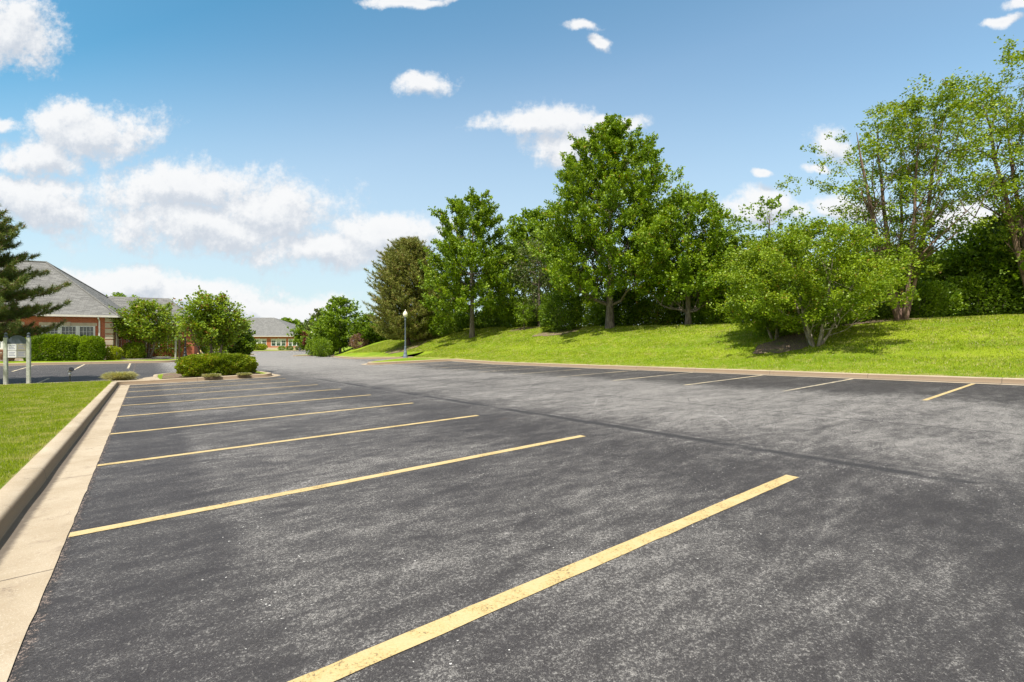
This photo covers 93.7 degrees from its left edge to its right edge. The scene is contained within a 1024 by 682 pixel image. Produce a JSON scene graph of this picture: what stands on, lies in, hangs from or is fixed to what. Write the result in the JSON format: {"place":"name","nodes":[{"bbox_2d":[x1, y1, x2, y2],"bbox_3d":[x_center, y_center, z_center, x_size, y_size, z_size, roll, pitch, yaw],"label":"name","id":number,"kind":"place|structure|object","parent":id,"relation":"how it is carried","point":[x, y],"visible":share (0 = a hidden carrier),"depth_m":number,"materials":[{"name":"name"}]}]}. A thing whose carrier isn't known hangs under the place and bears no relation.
{"place":"outdoors","nodes":[
{"label":"outdoors","id":0,"kind":"place"},
{"bbox_2d":[0,357,180,362],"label":"lawn","id":1,"kind":"structure","parent":0,"point":[92,361],"depth_m":34.88,"materials":[{"name":"green plant"}]},
{"bbox_2d":[12,357,176,360],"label":"gravel bed","id":2,"kind":"object","parent":1,"relation":"on","point":[121,358],"visible":0.17,"depth_m":40.59,"materials":[{"name":"beige gravel"}]},
{"bbox_2d":[0,352,14,360],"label":"shrub","id":3,"kind":"object","parent":2,"relation":"on","point":[9,359],"visible":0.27,"depth_m":34.29,"materials":[{"name":"plant"}]},
{"bbox_2d":[22,333,82,360],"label":"hedge","id":4,"kind":"object","parent":2,"relation":"on","point":[65,343],"visible":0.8,"depth_m":35.18,"materials":[{"name":"green plant"}]},
{"bbox_2d":[76,335,106,360],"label":"hedge","id":5,"kind":"object","parent":2,"relation":"on","point":[95,346],"visible":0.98,"depth_m":36.10,"materials":[{"name":"green plant"}]},
{"bbox_2d":[105,345,123,359],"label":"shrub","id":6,"kind":"object","parent":2,"relation":"on","point":[111,351],"visible":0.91,"depth_m":37.52,"materials":[{"name":"green plant"}]},
{"bbox_2d":[107,298,185,357],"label":"ornamental tree","id":7,"kind":"object","parent":2,"relation":"on","point":[138,324],"visible":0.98,"depth_m":39.63,"materials":[{"name":"green plant"}]},
{"bbox_2d":[147,336,189,356],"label":"hedge","id":8,"kind":"object","parent":2,"relation":"on","point":[164,349],"visible":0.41,"depth_m":44.86,"materials":[{"name":"green plant"}]},
{"bbox_2d":[0,260,199,359],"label":"brick office","id":9,"kind":"structure","parent":1,"relation":"on","point":[87,311],"depth_m":38.12,"materials":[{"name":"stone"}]},
{"bbox_2d":[42,325,58,345],"bbox_3d":[-35.042,-0.305,36.456,0.953,1.750,0.120,0,0,-28],"label":"window","id":10,"kind":"structure","parent":9,"relation":"in","point":[54,331],"depth_m":36.55,"materials":[{"name":"clear glass"}]},
{"bbox_2d":[61,326,76,334],"bbox_3d":[-34.112,-0.305,36.950,0.953,1.750,0.120,0,0,-28],"label":"window","id":11,"kind":"structure","parent":9,"relation":"in","point":[68,330],"depth_m":36.96,"materials":[{"name":"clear glass"}]},
{"bbox_2d":[79,326,93,336],"bbox_3d":[-33.185,-0.305,37.444,0.953,1.750,0.120,0,0,-28],"label":"window","id":12,"kind":"structure","parent":9,"relation":"in","point":[83,330],"depth_m":37.43,"materials":[{"name":"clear glass"}]},
{"bbox_2d":[106,292,139,296],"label":"deciduous tree","id":13,"kind":"object","parent":1,"relation":"on","point":[117,294],"visible":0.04,"depth_m":70.61,"materials":[{"name":"green plant"}]},
{"bbox_2d":[175,334,179,358],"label":"sign post","id":14,"kind":"object","parent":1,"relation":"on","point":[178,348],"visible":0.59,"depth_m":40.77,"materials":[{"name":"grey metal"}]},
{"bbox_2d":[183,331,186,355],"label":"street lamp","id":15,"kind":"object","parent":1,"relation":"on","point":[184,353],"visible":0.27,"depth_m":44.94,"materials":[{"name":"black metal"}]},
{"bbox_2d":[200,344,207,353],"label":"shrub","id":16,"kind":"object","parent":1,"relation":"on","point":[204,350],"visible":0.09,"depth_m":51.21,"materials":[{"name":"green plant"}]},
{"bbox_2d":[0,371,264,488],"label":"lawn","id":17,"kind":"structure","parent":0,"point":[159,377],"depth_m":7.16,"materials":[{"name":"green plant"}]},
{"bbox_2d":[98,371,138,380],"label":"ornamental grass","id":18,"kind":"object","parent":17,"relation":"on","point":[123,375],"depth_m":20.26,"materials":[{"name":"plant"}]},
{"bbox_2d":[112,377,158,380],"bbox_3d":[-16.344,1.657,20.665,1.841,0.014,1.203,0,0,-40],"label":"concrete strip","id":19,"kind":"object","parent":17,"relation":"on","point":[138,379],"visible":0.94,"depth_m":20.71,"materials":[{"name":"beige concrete"}]},
{"bbox_2d":[162,372,257,377],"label":"island mulch","id":20,"kind":"object","parent":17,"relation":"on","point":[171,375],"visible":0.37,"depth_m":22.51,"materials":[{"name":"brown soil"}]},
{"bbox_2d":[164,285,254,353],"bbox_3d":[-15.386,-0.560,24.615,3.741,4.644,4.198,0,0,0],"label":"ornamental tree","id":21,"kind":"object","parent":20,"relation":"on","point":[207,321],"visible":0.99,"depth_m":23.99,"materials":[{"name":"green plant"}]},
{"bbox_2d":[201,373,221,376],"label":"ornamental grass","id":22,"kind":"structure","parent":20,"relation":"on","point":[212,375],"depth_m":21.66,"materials":[{"name":"plant"}]},
{"bbox_2d":[173,352,258,376],"bbox_3d":[-13.975,1.110,22.742,3.436,1.199,1.727,0,0,-38],"label":"island hedge","id":23,"kind":"object","parent":20,"relation":"on","point":[223,364],"visible":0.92,"depth_m":22.20,"materials":[{"name":"green plant"}]},
{"bbox_2d":[236,372,251,374],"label":"ornamental grass","id":24,"kind":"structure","parent":20,"relation":"on","point":[245,373],"depth_m":22.37,"materials":[{"name":"plant"}]},
{"bbox_2d":[301,327,307,346],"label":"deciduous tree","id":25,"kind":"object","parent":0,"point":[305,337],"visible":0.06,"depth_m":98.17,"materials":[{"name":"red plant"}]},
{"bbox_2d":[0,351,1023,681],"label":"parking lot","id":26,"kind":"structure","parent":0,"point":[880,539],"depth_m":3.56,"materials":[{"name":"grey asphalt"}]},
{"bbox_2d":[3,333,30,383],"bbox_3d":[-19.541,0.768,18.953,0.830,2.200,0.124,0,0,-20],"label":"office sign","id":27,"kind":"object","parent":26,"relation":"on","point":[16,346],"visible":0.83,"depth_m":18.93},
{"bbox_2d":[0,205,73,341],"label":"pine tree","id":28,"kind":"object","parent":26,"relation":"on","point":[12,279],"visible":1,"depth_m":20.33,"materials":[{"name":"green plant"}]},
{"bbox_2d":[67,367,73,381],"bbox_3d":[-18.121,1.422,19.689,0.277,0.697,0.180,0,0,20],"label":"spotlight","id":29,"kind":"object","parent":26,"relation":"on","point":[70,370],"visible":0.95,"depth_m":19.67,"materials":[{"name":"black metal"}]},
{"bbox_2d":[0,354,255,365],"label":"kerb","id":30,"kind":"structure","parent":26,"relation":"on","point":[70,363],"depth_m":34.12,"materials":[{"name":"concrete"}]},
{"bbox_2d":[0,371,279,681],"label":"kerb","id":31,"kind":"structure","parent":26,"relation":"on","point":[43,490],"depth_m":4.29,"materials":[{"name":"concrete"}]},
{"bbox_2d":[132,381,294,391],"bbox_3d":[-11.041,1.710,18.248,5.595,0.087,0.127,0,0,-37],"label":"stall line","id":32,"kind":"object","parent":26,"relation":"on","point":[213,386],"visible":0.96,"depth_m":17.96,"materials":[{"name":"yellow paint"}]},
{"bbox_2d":[203,345,227,353],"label":"shrub","id":33,"kind":"object","parent":26,"relation":"on","point":[217,350],"visible":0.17,"depth_m":52.89,"materials":[{"name":"green plant"}]},
{"bbox_2d":[125,385,305,397],"bbox_3d":[-9.459,1.667,16.183,5.595,0.087,0.128,0,0,-37],"label":"stall line","id":34,"kind":"object","parent":26,"relation":"on","point":[215,391],"visible":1,"depth_m":15.92,"materials":[{"name":"yellow paint"}]},
{"bbox_2d":[122,389,335,405],"bbox_3d":[-7.859,1.623,14.097,5.595,0.088,0.126,0,0,-37],"label":"stall line","id":35,"kind":"object","parent":26,"relation":"on","point":[227,397],"visible":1,"depth_m":13.85,"materials":[{"name":"yellow paint"}]},
{"bbox_2d":[117,395,364,416],"bbox_3d":[-6.253,1.579,12.003,5.595,0.089,0.127,0,0,-37],"label":"stall line","id":36,"kind":"object","parent":26,"relation":"on","point":[237,406],"visible":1,"depth_m":11.65,"materials":[{"name":"yellow paint"}]},
{"bbox_2d":[226,317,258,354],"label":"evergreen tree","id":37,"kind":"object","parent":26,"relation":"on","point":[245,344],"visible":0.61,"depth_m":58.67,"materials":[{"name":"green plant"}]},
{"bbox_2d":[110,403,409,433],"bbox_3d":[-4.604,1.534,9.853,5.595,0.090,0.126,0,0,-37],"label":"stall line","id":38,"kind":"object","parent":26,"relation":"on","point":[251,419],"visible":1,"depth_m":9.36,"materials":[{"name":"yellow paint"}]},
{"bbox_2d":[97,415,478,465],"bbox_3d":[-2.888,1.487,7.615,5.595,0.090,0.127,0,0,-37],"label":"stall line","id":39,"kind":"object","parent":26,"relation":"on","point":[273,442],"visible":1,"depth_m":7.05,"materials":[{"name":"yellow paint"}]},
{"bbox_2d":[287,319,306,351],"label":"deciduous tree","id":40,"kind":"object","parent":26,"relation":"on","point":[297,339],"visible":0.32,"depth_m":110.76,"materials":[{"name":"green plant"}]},
{"bbox_2d":[300,308,323,341],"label":"deciduous tree","id":41,"kind":"object","parent":26,"relation":"on","point":[308,322],"visible":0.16,"depth_m":88.58,"materials":[{"name":"green plant"}]},
{"bbox_2d":[305,336,326,354],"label":"shrub","id":42,"kind":"object","parent":26,"relation":"on","point":[309,349],"visible":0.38,"depth_m":75.99,"materials":[{"name":"green plant"}]},
{"bbox_2d":[312,338,333,356],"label":"shrub","id":43,"kind":"object","parent":26,"relation":"on","point":[322,343],"visible":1,"depth_m":69.34,"materials":[{"name":"green plant"}]},
{"bbox_2d":[69,435,583,536],"bbox_3d":[-1.172,1.440,5.377,5.595,0.091,0.127,0,0,-38],"label":"stall line","id":44,"kind":"object","parent":26,"relation":"on","point":[102,528],"visible":1,"depth_m":4.62,"materials":[{"name":"yellow paint"}]},
{"bbox_2d":[288,475,797,681],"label":"stall line","id":45,"kind":"object","parent":26,"relation":"on","point":[342,668],"visible":1,"depth_m":2.61,"materials":[{"name":"yellow paint"}]},
{"bbox_2d":[293,354,1023,384],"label":"kerb","id":46,"kind":"structure","parent":26,"relation":"on","point":[975,380],"depth_m":17.77,"materials":[{"name":"concrete"}]},
{"bbox_2d":[687,375,760,384],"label":"stall line","id":47,"kind":"object","parent":26,"relation":"on","point":[721,380],"visible":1,"depth_m":15.65,"materials":[{"name":"paint"}]},
{"bbox_2d":[784,379,850,390],"bbox_3d":[8.819,1.236,13.682,4.910,0.083,0.097,0,0,-37],"label":"stall line","id":48,"kind":"object","parent":26,"relation":"on","point":[816,385],"visible":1,"depth_m":13.41,"materials":[{"name":"paint"}]},
{"bbox_2d":[923,384,972,399],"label":"stall line","id":49,"kind":"object","parent":26,"relation":"on","point":[935,396],"visible":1,"depth_m":11.18,"materials":[{"name":"yellow paint"}]},
{"bbox_2d":[0,0,1023,325],"label":"sky","id":50,"kind":"structure","parent":0,"point":[264,153],"materials":[{"name":"blue"}]},
{"bbox_2d":[333,314,1023,377],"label":"berm","id":51,"kind":"structure","parent":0,"point":[399,354],"depth_m":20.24,"materials":[{"name":"green plant"}]},
{"bbox_2d":[303,317,344,354],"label":"deciduous tree","id":52,"kind":"object","parent":51,"relation":"on","point":[310,333],"visible":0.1,"depth_m":78.62,"materials":[{"name":"green plant"}]},
{"bbox_2d":[308,295,364,353],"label":"deciduous tree","id":53,"kind":"object","parent":51,"relation":"on","point":[336,320],"visible":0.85,"depth_m":72.30,"materials":[{"name":"green plant"}]},
{"bbox_2d":[349,332,368,348],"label":"shrub","id":54,"kind":"object","parent":51,"relation":"on","point":[356,341],"visible":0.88,"depth_m":68.50,"materials":[{"name":"brown plant"}]},
{"bbox_2d":[345,312,384,343],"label":"deciduous tree","id":55,"kind":"object","parent":51,"relation":"on","point":[364,328],"visible":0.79,"depth_m":69.52,"materials":[{"name":"green plant"}]},
{"bbox_2d":[403,309,407,357],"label":"street lamp","id":56,"kind":"object","parent":51,"relation":"on","point":[405,315],"visible":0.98,"depth_m":40.42,"materials":[{"name":"grey metal"}]},
{"bbox_2d":[362,235,451,345],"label":"pine tree","id":57,"kind":"object","parent":51,"relation":"on","point":[401,268],"visible":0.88,"depth_m":49.37,"materials":[{"name":"green plant"}]},
{"bbox_2d":[385,336,438,353],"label":"mulch bed","id":58,"kind":"object","parent":51,"relation":"on","point":[413,345],"visible":0.53,"depth_m":50.06,"materials":[{"name":"brown soil"}]},
{"bbox_2d":[415,280,468,329],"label":"deciduous tree","id":59,"kind":"object","parent":51,"relation":"on","point":[459,312],"visible":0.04,"depth_m":55.34,"materials":[{"name":"green plant"}]},
{"bbox_2d":[425,311,465,336],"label":"shrub","id":60,"kind":"object","parent":51,"relation":"on","point":[432,324],"visible":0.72,"depth_m":49.86,"materials":[{"name":"green plant"}]},
{"bbox_2d":[416,186,522,337],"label":"maple tree","id":61,"kind":"object","parent":51,"relation":"on","point":[459,258],"visible":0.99,"depth_m":43.40,"materials":[{"name":"green plant"}]},
{"bbox_2d":[452,310,514,328],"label":"hedge","id":62,"kind":"object","parent":51,"relation":"on","point":[481,325],"visible":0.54,"depth_m":48.75,"materials":[{"name":"green plant"}]},
{"bbox_2d":[474,305,505,326],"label":"thicket shrub","id":63,"kind":"object","parent":51,"relation":"on","point":[494,307],"visible":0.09,"depth_m":54.10,"materials":[{"name":"green plant"}]},
{"bbox_2d":[497,295,543,327],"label":"shrub","id":64,"kind":"object","parent":51,"relation":"on","point":[514,322],"visible":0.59,"depth_m":44.82,"materials":[{"name":"green plant"}]},
{"bbox_2d":[491,206,576,309],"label":"maple tree","id":65,"kind":"object","parent":51,"relation":"on","point":[519,231],"visible":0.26,"depth_m":50.41,"materials":[{"name":"green plant"}]},
{"bbox_2d":[502,228,570,326],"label":"deciduous tree","id":66,"kind":"object","parent":51,"relation":"on","point":[523,252],"visible":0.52,"depth_m":43.60,"materials":[{"name":"green plant"}]},
{"bbox_2d":[529,306,569,326],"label":"thicket shrub","id":67,"kind":"object","parent":51,"relation":"on","point":[555,320],"visible":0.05,"depth_m":46.05,"materials":[{"name":"green plant"}]},
{"bbox_2d":[532,328,580,336],"bbox_3d":[3.448,-0.682,37.597,3.763,0.658,1.962,0,0,36],"label":"mulch bed","id":68,"kind":"object","parent":51,"relation":"on","point":[555,333],"visible":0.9,"depth_m":37.31,"materials":[{"name":"brown soil"}]},
{"bbox_2d":[537,289,585,332],"bbox_3d":[3.900,-2.386,37.999,4.129,3.598,2.556,0,0,30],"label":"shrub","id":69,"kind":"object","parent":51,"relation":"on","point":[551,307],"visible":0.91,"depth_m":37.54,"materials":[{"name":"green plant"}]},
{"bbox_2d":[563,289,603,325],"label":"thicket shrub","id":70,"kind":"object","parent":51,"relation":"on","point":[587,310],"visible":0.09,"depth_m":44.49,"materials":[{"name":"green plant"}]},
{"bbox_2d":[523,112,702,328],"bbox_3d":[6.931,-8.807,34.894,12.202,15.971,13.843,0,0,0],"label":"maple tree","id":71,"kind":"object","parent":51,"relation":"on","point":[607,144],"visible":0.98,"depth_m":32.88,"materials":[{"name":"green plant"}]},
{"bbox_2d":[581,290,653,325],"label":"thicket shrub","id":72,"kind":"object","parent":51,"relation":"on","point":[596,309],"visible":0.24,"depth_m":41.45,"materials":[{"name":"green plant"}]},
{"bbox_2d":[602,287,651,325],"bbox_3d":[8.944,-2.630,37.500,4.053,3.352,2.789,0,0,30],"label":"shrub","id":73,"kind":"object","parent":51,"relation":"on","point":[627,317],"visible":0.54,"depth_m":36.82,"materials":[{"name":"green plant"}]},
{"bbox_2d":[633,297,682,325],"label":"shrub","id":74,"kind":"object","parent":51,"relation":"on","point":[655,307],"visible":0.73,"depth_m":35.97,"materials":[{"name":"green plant"}]},
{"bbox_2d":[635,295,699,323],"bbox_3d":[12.860,-2.664,38.156,4.111,3.621,7.648,0,0,-37],"label":"thicket shrub","id":75,"kind":"object","parent":51,"relation":"on","point":[663,310],"visible":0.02,"depth_m":38.09,"materials":[{"name":"green plant"}]},
{"bbox_2d":[665,303,693,323],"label":"shrub","id":76,"kind":"object","parent":51,"relation":"on","point":[681,322],"visible":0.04,"depth_m":36.42,"materials":[{"name":"green plant"}]},
{"bbox_2d":[633,187,746,324],"bbox_3d":[11.266,-5.374,31.705,7.350,9.007,7.897,0,0,-39],"label":"maple tree","id":77,"kind":"object","parent":51,"relation":"on","point":[690,205],"visible":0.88,"depth_m":30.31,"materials":[{"name":"green plant"}]},
{"bbox_2d":[669,283,749,324],"bbox_3d":[14.361,-3.156,33.988,4.219,4.670,7.278,0,0,-37],"label":"thicket shrub","id":78,"kind":"object","parent":51,"relation":"on","point":[679,315],"visible":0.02,"depth_m":34.60,"materials":[{"name":"green plant"}]},
{"bbox_2d":[691,297,751,323],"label":"shrub","id":79,"kind":"object","parent":51,"relation":"on","point":[699,313],"visible":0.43,"depth_m":31.43,"materials":[{"name":"green plant"}]},
{"bbox_2d":[676,225,773,317],"bbox_3d":[14.928,-4.376,33.362,9.012,6.994,7.542,0,0,0],"label":"maple tree","id":80,"kind":"object","parent":51,"relation":"on","point":[734,242],"visible":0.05,"depth_m":32.02,"materials":[{"name":"green plant"}]},
{"bbox_2d":[721,194,810,272],"bbox_3d":[16.710,-5.153,31.140,5.708,8.532,6.083,0,0,0],"label":"deciduous tree","id":81,"kind":"object","parent":51,"relation":"on","point":[770,202],"visible":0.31,"depth_m":30.92,"materials":[{"name":"green plant"}]},
{"bbox_2d":[706,234,839,338],"bbox_3d":[12.348,-2.522,23.030,5.994,5.124,5.916,0,0,0],"label":"multistem tree","id":82,"kind":"object","parent":51,"relation":"on","point":[735,267],"visible":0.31,"depth_m":22.54,"materials":[{"name":"green plant"}]},
{"bbox_2d":[753,332,808,353],"bbox_3d":[12.379,0.057,21.799,2.088,1.043,3.340,0,0,39],"label":"mulch bed","id":83,"kind":"object","parent":51,"relation":"on","point":[773,345],"visible":0.84,"depth_m":21.47,"materials":[{"name":"brown soil"}]},
{"bbox_2d":[723,215,928,346],"bbox_3d":[12.919,-2.505,20.711,7.771,5.671,7.231,0,0,40],"label":"multistem tree","id":84,"kind":"object","parent":51,"relation":"on","point":[849,262],"visible":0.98,"depth_m":19.28,"materials":[{"name":"green plant"}]},
{"bbox_2d":[821,284,890,324],"bbox_3d":[15.775,-1.799,23.424,4.456,2.183,2.269,0,0,30],"label":"shrub","id":85,"kind":"object","parent":51,"relation":"on","point":[879,313],"visible":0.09,"depth_m":22.52,"materials":[{"name":"green plant"}]},
{"bbox_2d":[815,317,951,327],"bbox_3d":[17.294,-0.859,22.632,5.407,0.457,1.850,0,0,28],"label":"mulch bed","id":86,"kind":"object","parent":51,"relation":"on","point":[876,320],"visible":0.48,"depth_m":22.38,"materials":[{"name":"brown soil"}]},
{"bbox_2d":[825,239,960,319],"bbox_3d":[19.735,-3.503,26.811,4.351,5.261,7.750,0,0,-37],"label":"thicket shrub","id":87,"kind":"object","parent":51,"relation":"on","point":[920,278],"visible":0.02,"depth_m":25.13,"materials":[{"name":"green plant"}]},
{"bbox_2d":[774,67,1023,320],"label":"birch tree","id":88,"kind":"object","parent":51,"relation":"on","point":[901,174],"visible":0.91,"depth_m":21.01,"materials":[{"name":"green plant"}]},
{"bbox_2d":[868,279,969,318],"bbox_3d":[19.177,-2.014,23.324,4.433,2.138,2.308,0,0,30],"label":"shrub","id":89,"kind":"object","parent":51,"relation":"on","point":[956,296],"visible":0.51,"depth_m":22.43,"materials":[{"name":"green plant"}]},
{"bbox_2d":[908,35,1023,286],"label":"birch tree","id":90,"kind":"object","parent":51,"relation":"on","point":[1015,224],"visible":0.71,"depth_m":21.31,"materials":[{"name":"green plant"}]},
{"bbox_2d":[912,244,1019,315],"bbox_3d":[23.509,-2.862,25.667,6.448,4.479,6.337,0,0,0],"label":"deciduous tree","id":91,"kind":"object","parent":51,"relation":"on","point":[956,265],"visible":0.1,"depth_m":24.17,"materials":[{"name":"green plant"}]},
{"bbox_2d":[912,215,1023,315],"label":"thicket shrub","id":92,"kind":"object","parent":51,"relation":"on","point":[962,248],"visible":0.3,"depth_m":23.46,"materials":[{"name":"green plant"}]},
{"bbox_2d":[917,271,1023,316],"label":"shrub","id":93,"kind":"object","parent":51,"relation":"on","point":[1005,300],"visible":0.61,"depth_m":22.29,"materials":[{"name":"green plant"}]},
{"bbox_2d":[935,206,1023,313],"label":"deciduous tree","id":94,"kind":"object","parent":51,"relation":"on","point":[999,267],"visible":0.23,"depth_m":23.38,"materials":[{"name":"green plant"}]},
{"bbox_2d":[941,201,1023,263],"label":"deciduous tree","id":95,"kind":"object","parent":51,"relation":"on","point":[962,242],"depth_m":27.66,"materials":[{"name":"green plant"}]},
{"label":"lawn","id":96,"kind":"structure","parent":0,"visible":0},
{"bbox_2d":[214,318,305,349],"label":"brick office","id":97,"kind":"structure","parent":96,"relation":"on","point":[271,333],"depth_m":126.53,"materials":[{"name":"stone"}]},
{"bbox_2d":[271,339,275,345],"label":"window","id":98,"kind":"structure","parent":97,"relation":"in","point":[273,341],"depth_m":125.37,"materials":[{"name":"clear glass"}]},
{"bbox_2d":[276,339,280,345],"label":"window","id":99,"kind":"structure","parent":97,"relation":"in","point":[278,341],"depth_m":125.37,"materials":[{"name":"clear glass"}]},
{"bbox_2d":[281,339,285,345],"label":"window","id":100,"kind":"structure","parent":97,"relation":"in","point":[283,341],"depth_m":125.37,"materials":[{"name":"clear glass"}]},
{"bbox_2d":[255,343,267,349],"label":"shrub","id":101,"kind":"object","parent":96,"relation":"on","point":[262,347],"visible":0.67,"depth_m":121.22,"materials":[{"name":"green plant"}]},
{"bbox_2d":[280,317,301,323],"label":"deciduous tree","id":102,"kind":"object","parent":96,"relation":"on","point":[290,320],"visible":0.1,"depth_m":150.80,"materials":[{"name":"green plant"}]},
{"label":"mulch bed","id":103,"kind":"structure","parent":0,"visible":0},
{"bbox_2d":[512,301,537,328],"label":"sapling tree","id":104,"kind":"object","parent":103,"relation":"on","point":[522,318],"visible":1,"depth_m":42.18,"materials":[{"name":"green plant"}]},
{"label":"mulch bed","id":105,"kind":"structure","parent":0,"visible":0},
{"bbox_2d":[122,341,146,358],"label":"shrub","id":106,"kind":"object","parent":105,"relation":"on","point":[139,350],"visible":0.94,"depth_m":39.12,"materials":[{"name":"green plant"}]}
]}

